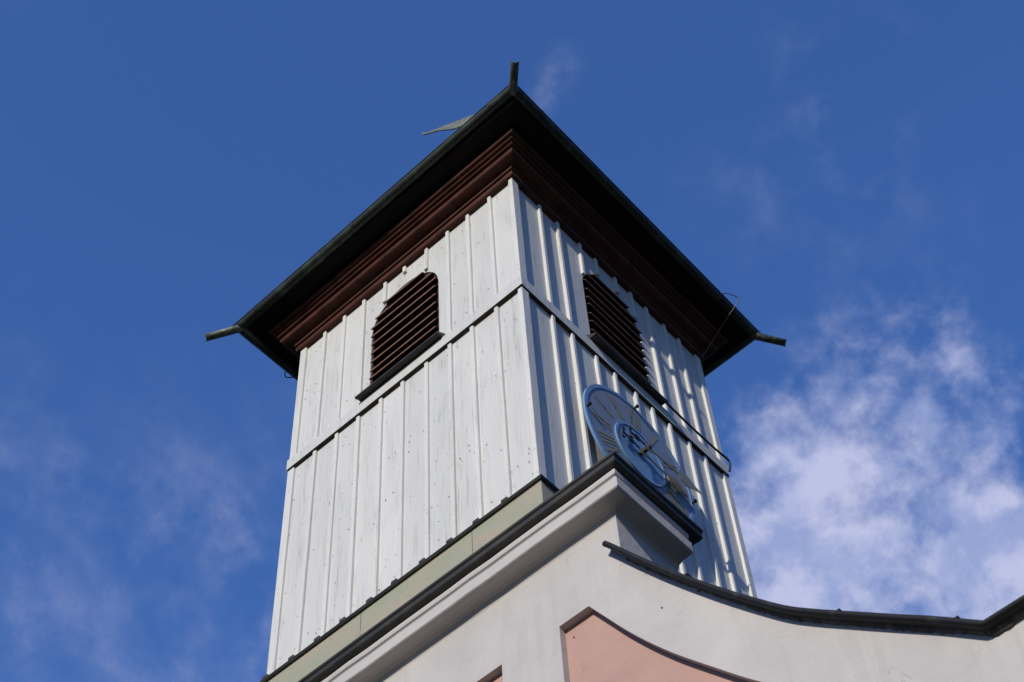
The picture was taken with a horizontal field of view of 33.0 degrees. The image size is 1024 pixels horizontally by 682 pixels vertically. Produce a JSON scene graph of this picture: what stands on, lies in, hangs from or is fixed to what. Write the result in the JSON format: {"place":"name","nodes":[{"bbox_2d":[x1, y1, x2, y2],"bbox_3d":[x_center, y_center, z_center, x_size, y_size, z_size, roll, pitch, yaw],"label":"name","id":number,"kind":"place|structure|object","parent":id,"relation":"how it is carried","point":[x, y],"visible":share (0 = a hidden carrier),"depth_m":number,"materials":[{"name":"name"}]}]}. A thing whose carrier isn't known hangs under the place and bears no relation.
{"place":"outdoors","nodes":[
{"label":"outdoors","id":0,"kind":"place"},
{"bbox_2d":[0,0,1023,681],"label":"sky","id":1,"kind":"structure","parent":0,"point":[850,172],"materials":[{"name":"blue"}]},
{"label":"ground","id":2,"kind":"structure","parent":0,"visible":0},
{"bbox_2d":[204,59,786,681],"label":"bell tower","id":3,"kind":"structure","parent":2,"relation":"on","point":[450,329],"depth_m":18.42,"materials":[{"name":"white paint"}]},
{"bbox_2d":[355,272,444,401],"bbox_3d":[-1.088,-0.083,19.081,1.213,1.844,0.532,-38,-63,20],"label":"louvre window","id":4,"kind":"structure","parent":3,"relation":"in","point":[408,325],"depth_m":19.01,"materials":[{"name":"brown paint"}]},
{"bbox_2d":[422,115,472,134],"bbox_3d":[-0.756,-2.645,25.365,1.181,2.740,0.312,-21,-58,10],"label":"weather vane","id":5,"kind":"object","parent":3,"relation":"on","point":[456,124],"visible":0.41,"depth_m":26.37,"materials":[{"name":"grey metal"}]},
{"bbox_2d":[582,274,667,404],"bbox_3d":[1.141,-0.135,19.165,0.262,1.846,1.213,-38,-63,20],"label":"louvre window","id":6,"kind":"structure","parent":3,"relation":"in","point":[612,328],"depth_m":19.09,"materials":[{"name":"brown paint"}]},
{"bbox_2d":[582,384,701,520],"bbox_3d":[1.290,1.082,16.910,0.180,1.670,1.670,-38,-63,20],"label":"tower clock","id":7,"kind":"object","parent":3,"relation":"attached to","point":[622,427],"visible":0.9,"depth_m":16.98,"materials":[{"name":"blue paint"}]},
{"bbox_2d":[659,396,730,471],"bbox_3d":[1.993,1.010,18.743,0.052,0.196,1.213,-38,-63,20],"label":"conductor cable","id":8,"kind":"object","parent":3,"relation":"attached to","point":[694,429],"visible":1,"depth_m":18.78,"materials":[{"name":"black metal"}]},
{"bbox_2d":[702,293,738,356],"bbox_3d":[2.462,-0.232,20.991,0.694,0.614,0.240,-38,-63,20],"label":"gutter wire","id":9,"kind":"object","parent":3,"relation":"attached to","point":[724,321],"visible":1,"depth_m":21.06,"materials":[{"name":"black metal"}]},
{"bbox_2d":[298,451,1023,681],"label":"church facade","id":10,"kind":"structure","parent":2,"relation":"on","point":[580,578],"depth_m":12.59,"materials":[{"name":"white paint"}]}
]}

